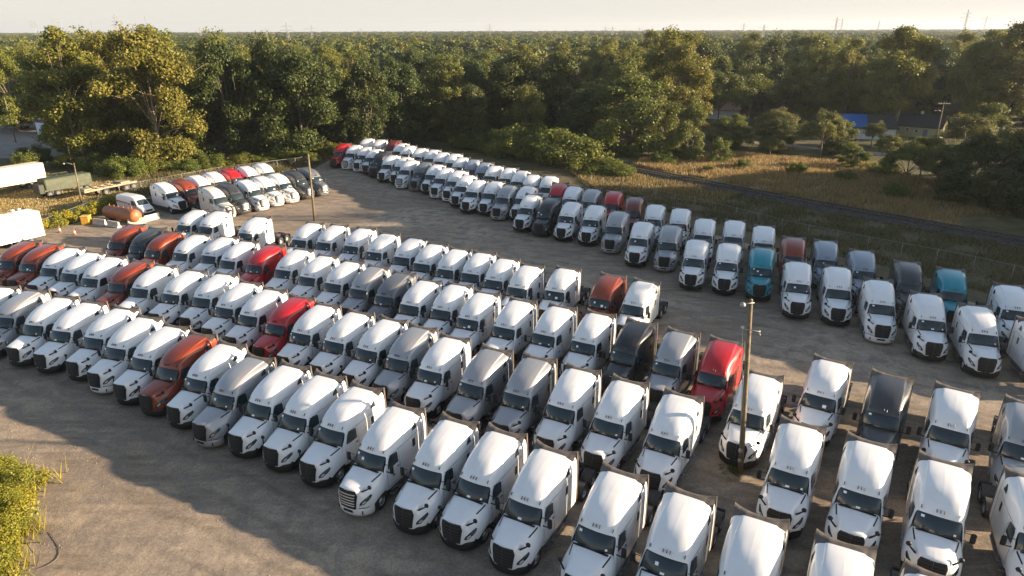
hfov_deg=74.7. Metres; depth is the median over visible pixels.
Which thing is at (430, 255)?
tractor truck
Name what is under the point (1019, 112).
cottonwood tree
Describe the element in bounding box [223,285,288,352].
tractor truck
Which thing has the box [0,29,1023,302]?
ground
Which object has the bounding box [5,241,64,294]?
tractor truck
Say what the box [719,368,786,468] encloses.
tractor truck
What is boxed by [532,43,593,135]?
oak tree
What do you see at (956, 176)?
oak tree
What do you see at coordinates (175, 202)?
tractor truck
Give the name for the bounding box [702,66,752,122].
locust tree
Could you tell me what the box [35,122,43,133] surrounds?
overhead door
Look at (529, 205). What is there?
tractor truck
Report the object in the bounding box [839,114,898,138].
house
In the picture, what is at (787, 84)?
locust tree
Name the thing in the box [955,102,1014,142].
maple tree
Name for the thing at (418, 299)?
tractor truck
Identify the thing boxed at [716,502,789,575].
tractor truck
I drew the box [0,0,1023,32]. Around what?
sky
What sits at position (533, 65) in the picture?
cottonwood tree
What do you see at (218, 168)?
wire fence
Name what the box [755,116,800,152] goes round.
oak tree
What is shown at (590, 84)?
maple tree
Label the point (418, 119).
oak tree
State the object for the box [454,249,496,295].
tractor truck
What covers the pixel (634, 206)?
tractor truck
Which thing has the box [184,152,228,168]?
bush
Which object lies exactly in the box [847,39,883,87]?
oak tree
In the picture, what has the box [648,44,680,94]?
cottonwood tree
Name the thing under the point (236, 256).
tractor truck
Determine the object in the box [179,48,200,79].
cottonwood tree
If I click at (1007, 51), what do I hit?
cottonwood tree
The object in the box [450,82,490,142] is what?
oak tree
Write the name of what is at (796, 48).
oak tree
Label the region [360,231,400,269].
tractor truck
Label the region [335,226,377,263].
tractor truck
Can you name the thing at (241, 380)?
tractor truck
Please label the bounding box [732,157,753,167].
bush
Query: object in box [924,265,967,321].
tractor truck
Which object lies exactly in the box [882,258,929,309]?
tractor truck
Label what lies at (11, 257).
tractor truck
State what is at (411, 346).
tractor truck
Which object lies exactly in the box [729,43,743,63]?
oak tree
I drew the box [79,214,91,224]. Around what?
plastic crate
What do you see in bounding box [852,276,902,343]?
tractor truck
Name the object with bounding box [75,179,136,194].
flatbed trailer
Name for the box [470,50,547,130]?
oak tree
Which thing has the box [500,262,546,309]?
tractor truck
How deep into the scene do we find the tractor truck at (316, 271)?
64.14 m
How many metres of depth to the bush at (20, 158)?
126.58 m
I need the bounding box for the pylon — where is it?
[960,10,973,31]
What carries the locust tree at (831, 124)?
on the ground at (1012, 223)
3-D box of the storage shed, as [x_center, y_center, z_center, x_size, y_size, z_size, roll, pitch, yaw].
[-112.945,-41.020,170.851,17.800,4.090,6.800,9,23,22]
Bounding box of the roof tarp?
[843,114,867,126]
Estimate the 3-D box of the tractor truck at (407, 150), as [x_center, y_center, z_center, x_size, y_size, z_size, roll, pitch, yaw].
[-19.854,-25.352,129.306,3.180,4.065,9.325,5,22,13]
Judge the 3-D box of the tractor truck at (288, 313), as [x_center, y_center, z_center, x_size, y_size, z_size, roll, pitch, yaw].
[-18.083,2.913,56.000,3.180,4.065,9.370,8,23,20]
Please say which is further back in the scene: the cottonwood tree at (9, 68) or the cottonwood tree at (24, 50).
the cottonwood tree at (24, 50)
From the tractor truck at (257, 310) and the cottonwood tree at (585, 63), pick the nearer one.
the tractor truck at (257, 310)
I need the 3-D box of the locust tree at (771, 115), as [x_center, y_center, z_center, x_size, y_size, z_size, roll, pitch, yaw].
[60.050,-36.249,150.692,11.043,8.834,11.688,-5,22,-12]
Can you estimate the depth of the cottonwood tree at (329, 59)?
217.78 m
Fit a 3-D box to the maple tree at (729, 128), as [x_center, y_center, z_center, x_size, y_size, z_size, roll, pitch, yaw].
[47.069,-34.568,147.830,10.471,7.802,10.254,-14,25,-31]
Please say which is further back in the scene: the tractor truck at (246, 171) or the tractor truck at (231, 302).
the tractor truck at (246, 171)
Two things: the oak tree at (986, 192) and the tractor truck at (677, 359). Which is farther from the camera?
the oak tree at (986, 192)
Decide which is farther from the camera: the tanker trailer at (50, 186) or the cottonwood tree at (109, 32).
the cottonwood tree at (109, 32)
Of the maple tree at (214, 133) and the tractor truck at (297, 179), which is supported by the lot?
the tractor truck at (297, 179)
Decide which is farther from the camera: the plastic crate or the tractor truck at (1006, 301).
the plastic crate
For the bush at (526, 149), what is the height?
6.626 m
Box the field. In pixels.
[0,173,130,228]
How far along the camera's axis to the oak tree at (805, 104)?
199.60 m
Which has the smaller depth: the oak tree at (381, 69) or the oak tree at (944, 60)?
the oak tree at (381, 69)
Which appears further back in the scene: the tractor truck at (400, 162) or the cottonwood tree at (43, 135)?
the cottonwood tree at (43, 135)
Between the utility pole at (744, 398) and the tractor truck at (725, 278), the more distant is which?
the tractor truck at (725, 278)
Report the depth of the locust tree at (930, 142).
113.64 m
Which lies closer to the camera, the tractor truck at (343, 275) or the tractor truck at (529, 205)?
the tractor truck at (343, 275)
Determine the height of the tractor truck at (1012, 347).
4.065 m
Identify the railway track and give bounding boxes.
[431,134,1023,241]
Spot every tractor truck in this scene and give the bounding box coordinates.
[0,239,42,285]
[0,285,21,306]
[0,287,51,356]
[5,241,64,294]
[5,293,80,366]
[26,245,86,298]
[32,298,109,373]
[46,249,106,296]
[64,304,159,380]
[66,254,128,305]
[86,312,185,392]
[93,258,154,311]
[102,222,146,257]
[111,321,212,404]
[116,262,179,316]
[123,226,168,262]
[137,329,251,416]
[139,229,185,267]
[146,180,188,213]
[147,267,209,325]
[161,232,212,274]
[165,338,277,428]
[166,177,198,209]
[171,208,210,238]
[177,270,259,332]
[184,173,210,194]
[188,209,241,243]
[188,234,239,280]
[189,184,235,217]
[192,351,306,447]
[199,279,263,339]
[200,170,231,185]
[207,238,260,282]
[214,181,250,214]
[217,167,242,183]
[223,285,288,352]
[226,359,341,458]
[233,178,269,211]
[233,215,290,247]
[234,164,258,179]
[238,242,286,288]
[249,174,283,206]
[250,293,337,362]
[251,161,274,175]
[261,368,347,471]
[263,246,315,297]
[264,171,298,203]
[274,300,342,370]
[281,168,314,199]
[282,220,325,255]
[288,252,340,306]
[296,166,328,195]
[297,379,403,487]
[307,307,375,375]
[310,223,350,256]
[311,258,365,312]
[329,143,354,167]
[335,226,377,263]
[336,398,438,515]
[337,263,391,315]
[340,144,363,168]
[340,314,408,387]
[352,146,374,171]
[359,138,374,146]
[360,148,383,173]
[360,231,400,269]
[362,269,417,326]
[368,150,391,176]
[372,139,387,149]
[372,322,438,402]
[376,154,400,181]
[384,140,401,152]
[387,235,428,272]
[389,156,414,183]
[391,411,484,534]
[392,142,408,154]
[392,276,442,327]
[394,159,423,187]
[399,144,416,156]
[402,331,475,418]
[407,241,448,279]
[408,161,433,190]
[411,147,428,161]
[418,280,473,340]
[420,163,445,193]
[423,149,441,161]
[429,166,455,197]
[429,246,472,290]
[433,151,449,163]
[438,422,533,550]
[441,169,468,200]
[444,152,462,167]
[445,288,500,353]
[445,343,516,430]
[449,174,477,206]
[452,156,470,169]
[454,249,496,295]
[459,178,488,212]
[464,158,482,174]
[471,161,495,179]
[477,180,508,214]
[477,255,520,301]
[480,164,503,181]
[481,295,538,363]
[487,439,596,575]
[488,351,560,439]
[490,184,519,219]
[495,167,518,184]
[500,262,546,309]
[507,169,530,188]
[509,184,538,220]
[512,192,542,231]
[520,301,578,370]
[521,173,542,187]
[531,196,561,235]
[531,361,605,450]
[536,265,590,317]
[539,175,558,198]
[548,181,568,202]
[553,200,583,240]
[558,460,663,575]
[559,308,617,374]
[562,184,583,205]
[578,203,606,244]
[578,373,658,476]
[580,271,626,323]
[581,187,602,216]
[599,316,659,389]
[600,209,630,252]
[603,189,623,218]
[613,277,667,333]
[624,195,644,230]
[625,219,656,266]
[630,480,725,575]
[634,386,711,494]
[642,326,703,402]
[644,202,666,242]
[652,223,682,271]
[669,206,691,248]
[677,236,710,289]
[687,334,744,422]
[690,216,716,261]
[712,240,742,294]
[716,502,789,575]
[718,218,746,260]
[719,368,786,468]
[745,245,775,300]
[748,223,778,252]
[756,414,826,538]
[777,235,806,277]
[779,258,816,318]
[792,353,853,447]
[806,528,877,575]
[807,238,843,288]
[816,263,857,325]
[824,431,897,545]
[845,247,882,301]
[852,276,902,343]
[852,368,914,463]
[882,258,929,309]
[890,557,943,575]
[895,289,953,361]
[900,449,976,575]
[916,380,981,463]
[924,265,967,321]
[946,301,1005,377]
[975,281,1023,342]
[977,465,1023,575]
[987,394,1023,489]
[999,315,1023,378]
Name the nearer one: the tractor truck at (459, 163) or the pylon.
the tractor truck at (459, 163)
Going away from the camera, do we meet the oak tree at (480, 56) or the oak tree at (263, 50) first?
the oak tree at (263, 50)
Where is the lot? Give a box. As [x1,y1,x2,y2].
[0,160,1023,575]
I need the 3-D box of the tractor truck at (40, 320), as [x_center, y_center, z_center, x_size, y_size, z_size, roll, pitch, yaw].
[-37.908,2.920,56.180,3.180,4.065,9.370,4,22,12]
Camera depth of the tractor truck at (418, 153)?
124.44 m
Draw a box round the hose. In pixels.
[32,532,59,569]
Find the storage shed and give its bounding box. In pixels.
[31,117,75,134]
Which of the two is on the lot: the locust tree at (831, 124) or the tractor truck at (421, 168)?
the tractor truck at (421, 168)
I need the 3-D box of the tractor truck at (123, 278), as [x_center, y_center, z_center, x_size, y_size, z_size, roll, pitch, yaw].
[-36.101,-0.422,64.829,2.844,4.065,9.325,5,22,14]
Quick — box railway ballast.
[427,137,1023,248]
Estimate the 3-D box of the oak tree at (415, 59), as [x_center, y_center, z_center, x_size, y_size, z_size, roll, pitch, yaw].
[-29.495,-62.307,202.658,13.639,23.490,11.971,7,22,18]
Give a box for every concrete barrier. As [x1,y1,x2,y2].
[92,218,106,225]
[107,220,120,227]
[127,217,146,223]
[143,213,159,221]
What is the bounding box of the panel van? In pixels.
[116,192,154,214]
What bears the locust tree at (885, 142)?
on the ground at (1012, 223)
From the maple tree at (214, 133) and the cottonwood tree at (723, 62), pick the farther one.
the cottonwood tree at (723, 62)
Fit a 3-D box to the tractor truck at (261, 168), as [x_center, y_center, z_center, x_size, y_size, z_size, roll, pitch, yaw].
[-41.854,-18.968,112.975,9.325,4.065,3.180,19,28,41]
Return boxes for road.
[689,137,886,154]
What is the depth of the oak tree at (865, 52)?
187.01 m
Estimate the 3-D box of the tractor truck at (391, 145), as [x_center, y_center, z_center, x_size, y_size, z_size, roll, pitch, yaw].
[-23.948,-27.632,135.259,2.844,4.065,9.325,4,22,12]
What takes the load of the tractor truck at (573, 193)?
on the lot
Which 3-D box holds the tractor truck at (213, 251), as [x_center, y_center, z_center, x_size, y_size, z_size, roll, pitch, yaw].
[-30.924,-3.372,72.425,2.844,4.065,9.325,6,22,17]
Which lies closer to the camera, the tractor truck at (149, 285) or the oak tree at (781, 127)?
the tractor truck at (149, 285)
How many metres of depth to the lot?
41.47 m
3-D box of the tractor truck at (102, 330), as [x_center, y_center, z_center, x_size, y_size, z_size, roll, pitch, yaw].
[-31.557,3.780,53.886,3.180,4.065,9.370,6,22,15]
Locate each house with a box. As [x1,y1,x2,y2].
[707,102,741,119]
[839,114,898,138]
[887,111,949,137]
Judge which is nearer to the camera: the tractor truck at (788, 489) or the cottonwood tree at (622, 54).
the tractor truck at (788, 489)
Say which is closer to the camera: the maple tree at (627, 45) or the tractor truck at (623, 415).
the tractor truck at (623, 415)
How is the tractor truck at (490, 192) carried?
on the lot
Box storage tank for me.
[102,204,141,223]
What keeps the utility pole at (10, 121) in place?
on the yard at (9, 145)
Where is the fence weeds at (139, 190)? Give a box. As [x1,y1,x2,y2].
[119,155,328,195]
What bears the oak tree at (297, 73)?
on the ground at (1012, 223)
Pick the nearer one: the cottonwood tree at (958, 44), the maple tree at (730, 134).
the maple tree at (730, 134)
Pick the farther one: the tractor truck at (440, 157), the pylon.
the pylon
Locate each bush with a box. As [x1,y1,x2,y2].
[9,149,40,164]
[14,143,52,160]
[44,151,91,168]
[75,151,111,171]
[93,158,128,177]
[103,153,148,179]
[142,156,171,173]
[169,157,203,172]
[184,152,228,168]
[224,151,257,165]
[251,151,287,163]
[281,148,319,161]
[312,141,336,156]
[458,129,503,153]
[478,122,547,158]
[504,128,552,161]
[530,125,614,166]
[565,156,630,175]
[596,164,636,177]
[651,150,679,163]
[701,165,715,171]
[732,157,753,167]
[784,161,808,172]
[833,169,857,180]
[865,160,902,176]
[881,181,915,197]
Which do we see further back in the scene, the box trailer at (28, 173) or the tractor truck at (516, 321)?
the box trailer at (28, 173)
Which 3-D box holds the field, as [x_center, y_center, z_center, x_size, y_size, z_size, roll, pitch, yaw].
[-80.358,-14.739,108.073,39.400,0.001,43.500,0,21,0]
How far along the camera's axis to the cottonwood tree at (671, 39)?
159.90 m
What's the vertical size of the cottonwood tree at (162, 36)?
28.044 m
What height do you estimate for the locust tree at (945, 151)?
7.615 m
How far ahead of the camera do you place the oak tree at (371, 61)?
262.46 m
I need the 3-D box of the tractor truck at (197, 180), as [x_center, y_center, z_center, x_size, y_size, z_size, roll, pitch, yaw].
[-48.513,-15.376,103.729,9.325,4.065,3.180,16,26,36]
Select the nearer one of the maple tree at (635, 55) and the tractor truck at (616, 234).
the tractor truck at (616, 234)
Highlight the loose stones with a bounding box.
[0,369,430,575]
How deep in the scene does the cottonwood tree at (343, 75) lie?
167.66 m
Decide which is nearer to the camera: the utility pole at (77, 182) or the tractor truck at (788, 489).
the tractor truck at (788, 489)
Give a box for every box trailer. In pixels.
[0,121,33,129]
[0,161,45,188]
[0,208,44,245]
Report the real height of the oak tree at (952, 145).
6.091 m
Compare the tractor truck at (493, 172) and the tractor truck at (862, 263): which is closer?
the tractor truck at (862, 263)
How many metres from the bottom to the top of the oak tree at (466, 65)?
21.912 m
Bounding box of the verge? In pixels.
[531,166,1023,302]
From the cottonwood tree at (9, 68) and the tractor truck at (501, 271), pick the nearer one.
the tractor truck at (501, 271)
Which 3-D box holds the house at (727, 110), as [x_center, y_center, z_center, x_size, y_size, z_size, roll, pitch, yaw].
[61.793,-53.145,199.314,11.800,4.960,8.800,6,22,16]
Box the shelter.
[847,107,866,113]
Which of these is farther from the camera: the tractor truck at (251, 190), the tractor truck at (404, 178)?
the tractor truck at (404, 178)
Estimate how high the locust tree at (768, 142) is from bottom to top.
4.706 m
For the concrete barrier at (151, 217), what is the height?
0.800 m
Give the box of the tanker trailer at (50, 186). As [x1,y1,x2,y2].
[32,171,93,197]
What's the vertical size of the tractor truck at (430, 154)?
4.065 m
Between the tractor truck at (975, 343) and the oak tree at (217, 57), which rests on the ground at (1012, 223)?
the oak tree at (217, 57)
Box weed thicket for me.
[0,452,52,575]
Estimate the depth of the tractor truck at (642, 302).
57.55 m
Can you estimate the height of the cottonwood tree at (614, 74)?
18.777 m
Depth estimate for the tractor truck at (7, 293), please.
58.15 m
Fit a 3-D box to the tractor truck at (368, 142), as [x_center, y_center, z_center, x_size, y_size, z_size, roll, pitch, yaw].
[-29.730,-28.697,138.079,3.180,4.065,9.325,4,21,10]
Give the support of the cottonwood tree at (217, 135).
on the ground at (1012, 223)
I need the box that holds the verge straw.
[564,168,736,205]
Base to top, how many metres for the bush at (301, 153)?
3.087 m
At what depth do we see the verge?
85.14 m
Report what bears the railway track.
on the railway ballast
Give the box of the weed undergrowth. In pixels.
[0,459,47,575]
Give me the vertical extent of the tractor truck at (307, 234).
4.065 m
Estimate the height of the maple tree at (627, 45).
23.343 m
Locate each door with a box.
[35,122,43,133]
[922,130,927,137]
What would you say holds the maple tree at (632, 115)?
on the ground at (1012, 223)
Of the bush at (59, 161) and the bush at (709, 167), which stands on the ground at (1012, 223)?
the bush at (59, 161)
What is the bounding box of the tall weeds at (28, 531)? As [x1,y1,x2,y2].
[0,449,66,575]
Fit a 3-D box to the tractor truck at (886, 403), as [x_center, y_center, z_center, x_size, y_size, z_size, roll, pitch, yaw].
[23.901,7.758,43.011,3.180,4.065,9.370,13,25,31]
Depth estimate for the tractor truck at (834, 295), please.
60.32 m
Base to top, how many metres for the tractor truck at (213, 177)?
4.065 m
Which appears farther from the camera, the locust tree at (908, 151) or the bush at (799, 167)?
the bush at (799, 167)
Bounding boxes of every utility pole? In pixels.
[4,98,16,142]
[63,163,81,202]
[305,154,315,220]
[738,299,760,474]
[934,102,949,136]
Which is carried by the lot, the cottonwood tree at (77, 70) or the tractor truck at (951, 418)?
the tractor truck at (951, 418)
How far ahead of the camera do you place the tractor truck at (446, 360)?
46.45 m
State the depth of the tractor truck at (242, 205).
96.31 m
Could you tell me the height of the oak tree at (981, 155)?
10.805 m
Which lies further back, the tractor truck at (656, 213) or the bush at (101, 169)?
the bush at (101, 169)
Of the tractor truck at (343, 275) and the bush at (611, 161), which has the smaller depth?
the tractor truck at (343, 275)
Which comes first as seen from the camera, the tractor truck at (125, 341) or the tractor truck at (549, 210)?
the tractor truck at (125, 341)
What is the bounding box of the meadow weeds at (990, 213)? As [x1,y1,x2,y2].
[635,152,1016,215]
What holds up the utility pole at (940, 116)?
on the ground at (1012, 223)
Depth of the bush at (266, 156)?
134.65 m
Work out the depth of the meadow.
112.47 m
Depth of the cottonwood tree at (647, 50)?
207.48 m
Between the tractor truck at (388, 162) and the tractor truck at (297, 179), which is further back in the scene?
the tractor truck at (388, 162)
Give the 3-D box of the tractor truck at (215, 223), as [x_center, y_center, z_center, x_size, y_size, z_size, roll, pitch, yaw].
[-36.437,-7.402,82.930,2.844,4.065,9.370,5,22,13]
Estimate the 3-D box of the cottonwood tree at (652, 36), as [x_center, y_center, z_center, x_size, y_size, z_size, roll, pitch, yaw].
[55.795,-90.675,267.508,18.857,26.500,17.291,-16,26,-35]
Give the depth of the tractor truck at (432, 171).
108.49 m
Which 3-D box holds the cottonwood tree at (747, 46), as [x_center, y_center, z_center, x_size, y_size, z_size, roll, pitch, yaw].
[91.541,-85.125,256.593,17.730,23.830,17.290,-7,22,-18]
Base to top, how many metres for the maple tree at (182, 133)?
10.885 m
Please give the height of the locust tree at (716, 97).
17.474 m
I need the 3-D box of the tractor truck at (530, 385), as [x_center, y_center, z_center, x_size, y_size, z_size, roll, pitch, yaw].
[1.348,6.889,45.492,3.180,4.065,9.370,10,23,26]
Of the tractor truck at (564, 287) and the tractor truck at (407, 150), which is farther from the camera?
the tractor truck at (407, 150)
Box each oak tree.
[0,85,19,109]
[1,75,20,109]
[178,26,267,157]
[240,29,305,154]
[246,44,346,156]
[321,71,362,144]
[338,49,399,144]
[362,54,377,64]
[363,66,415,124]
[379,57,431,142]
[383,55,396,64]
[398,42,429,83]
[399,46,419,58]
[399,90,438,138]
[412,52,436,81]
[425,48,462,129]
[450,63,501,136]
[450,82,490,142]
[452,50,486,125]
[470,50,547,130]
[475,46,494,78]
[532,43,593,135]
[559,86,617,143]
[584,56,617,115]
[693,31,735,105]
[728,51,762,114]
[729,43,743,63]
[747,28,791,112]
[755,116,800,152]
[779,30,804,75]
[783,60,828,116]
[818,132,853,154]
[825,46,888,109]
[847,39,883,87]
[908,45,958,110]
[928,159,982,203]
[932,143,980,172]
[935,126,1015,195]
[964,166,1023,213]
[997,143,1023,190]
[1006,98,1016,115]
[1010,99,1023,126]
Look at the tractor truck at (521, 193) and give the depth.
93.43 m
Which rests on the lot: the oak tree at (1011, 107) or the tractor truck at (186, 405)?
the tractor truck at (186, 405)
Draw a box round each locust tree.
[598,56,621,97]
[674,64,722,104]
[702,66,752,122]
[721,58,781,124]
[752,107,807,135]
[758,135,787,156]
[760,70,831,115]
[793,107,847,157]
[861,120,888,146]
[873,134,906,151]
[879,137,939,185]
[902,132,948,177]
[914,141,957,184]
[938,112,998,144]
[967,122,1023,184]
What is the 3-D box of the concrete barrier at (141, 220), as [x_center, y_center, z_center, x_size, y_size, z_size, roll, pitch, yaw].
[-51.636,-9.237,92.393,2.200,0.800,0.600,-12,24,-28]
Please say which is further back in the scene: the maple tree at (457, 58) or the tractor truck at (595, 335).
the maple tree at (457, 58)
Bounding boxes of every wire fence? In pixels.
[1,190,114,245]
[118,155,313,190]
[593,175,1023,280]
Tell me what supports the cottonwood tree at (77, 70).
on the ground at (1012, 223)
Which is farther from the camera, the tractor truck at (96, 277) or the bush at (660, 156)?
the bush at (660, 156)
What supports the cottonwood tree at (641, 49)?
on the ground at (1012, 223)
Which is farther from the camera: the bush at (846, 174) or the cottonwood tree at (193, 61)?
the cottonwood tree at (193, 61)
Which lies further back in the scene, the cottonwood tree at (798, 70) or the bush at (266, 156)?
the cottonwood tree at (798, 70)
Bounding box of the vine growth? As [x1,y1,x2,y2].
[2,194,116,246]
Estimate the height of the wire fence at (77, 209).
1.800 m
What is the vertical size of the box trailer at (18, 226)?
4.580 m
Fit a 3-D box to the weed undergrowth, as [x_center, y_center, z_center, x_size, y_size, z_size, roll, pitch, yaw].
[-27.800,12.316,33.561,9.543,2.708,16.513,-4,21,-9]
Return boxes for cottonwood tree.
[0,48,36,130]
[8,43,35,63]
[10,28,101,144]
[12,25,136,157]
[56,33,123,126]
[75,22,150,156]
[78,21,207,162]
[100,30,157,145]
[120,17,189,138]
[176,51,193,76]
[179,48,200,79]
[188,27,266,148]
[291,42,301,51]
[309,44,345,67]
[320,55,343,72]
[322,69,369,119]
[341,50,371,70]
[419,61,444,105]
[421,52,455,104]
[481,52,498,76]
[503,43,540,71]
[510,60,556,126]
[544,40,583,102]
[568,53,593,99]
[583,36,635,71]
[583,43,618,84]
[599,58,645,137]
[629,44,648,58]
[631,29,671,82]
[633,24,702,132]
[640,48,654,59]
[647,36,715,132]
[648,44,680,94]
[672,30,709,80]
[709,51,729,70]
[730,32,765,68]
[779,46,841,122]
[782,30,841,95]
[825,37,876,114]
[827,39,852,96]
[855,42,916,113]
[861,24,944,120]
[901,53,944,114]
[930,39,971,101]
[941,39,1016,133]
[945,28,1016,109]
[949,27,981,100]
[956,32,1018,124]
[982,19,1023,131]
[1008,96,1023,117]
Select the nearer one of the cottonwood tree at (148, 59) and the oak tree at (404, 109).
the cottonwood tree at (148, 59)
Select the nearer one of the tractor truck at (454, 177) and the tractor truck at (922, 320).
the tractor truck at (922, 320)
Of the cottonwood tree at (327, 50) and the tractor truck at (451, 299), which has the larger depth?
the cottonwood tree at (327, 50)
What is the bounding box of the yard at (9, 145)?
[0,122,90,157]
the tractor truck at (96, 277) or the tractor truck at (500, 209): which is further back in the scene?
the tractor truck at (500, 209)
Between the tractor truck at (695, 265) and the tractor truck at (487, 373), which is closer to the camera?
the tractor truck at (487, 373)
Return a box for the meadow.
[630,154,1015,224]
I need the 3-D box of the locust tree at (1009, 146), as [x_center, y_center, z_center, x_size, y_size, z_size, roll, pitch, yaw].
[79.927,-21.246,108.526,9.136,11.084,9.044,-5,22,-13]
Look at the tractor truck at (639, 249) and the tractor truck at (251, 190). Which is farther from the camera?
the tractor truck at (251, 190)
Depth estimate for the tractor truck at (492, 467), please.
34.90 m
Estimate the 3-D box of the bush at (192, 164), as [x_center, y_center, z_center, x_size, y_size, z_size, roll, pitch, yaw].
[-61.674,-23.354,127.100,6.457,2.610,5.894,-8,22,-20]
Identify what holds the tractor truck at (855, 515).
on the lot
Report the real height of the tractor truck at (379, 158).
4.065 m
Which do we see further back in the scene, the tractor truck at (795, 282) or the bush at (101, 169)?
the bush at (101, 169)
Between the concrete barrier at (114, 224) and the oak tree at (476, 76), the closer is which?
the concrete barrier at (114, 224)
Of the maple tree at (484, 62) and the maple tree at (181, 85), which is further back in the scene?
the maple tree at (484, 62)
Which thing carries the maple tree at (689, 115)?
on the meadow
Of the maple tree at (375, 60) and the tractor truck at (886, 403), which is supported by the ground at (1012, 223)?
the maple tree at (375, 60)
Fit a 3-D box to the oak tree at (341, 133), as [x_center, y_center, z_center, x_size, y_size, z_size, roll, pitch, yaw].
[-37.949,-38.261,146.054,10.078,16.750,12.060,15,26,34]
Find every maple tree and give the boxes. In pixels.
[150,61,210,158]
[164,110,206,163]
[197,77,235,142]
[285,50,338,137]
[362,53,381,66]
[416,60,468,142]
[448,53,461,62]
[461,59,490,100]
[511,84,546,134]
[578,81,609,137]
[583,42,600,62]
[585,61,673,158]
[617,34,639,51]
[618,51,666,106]
[641,94,690,150]
[661,132,686,155]
[663,94,708,160]
[705,113,755,148]
[706,136,734,162]
[714,39,732,73]
[718,120,743,140]
[776,49,796,102]
[825,115,859,148]
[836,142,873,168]
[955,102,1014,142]
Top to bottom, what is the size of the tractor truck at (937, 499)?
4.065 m
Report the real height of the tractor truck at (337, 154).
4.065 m
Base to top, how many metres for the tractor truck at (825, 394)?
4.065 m
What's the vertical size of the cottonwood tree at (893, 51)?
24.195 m
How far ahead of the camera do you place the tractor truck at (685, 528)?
30.61 m
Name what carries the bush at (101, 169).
on the field
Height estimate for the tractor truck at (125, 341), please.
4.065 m

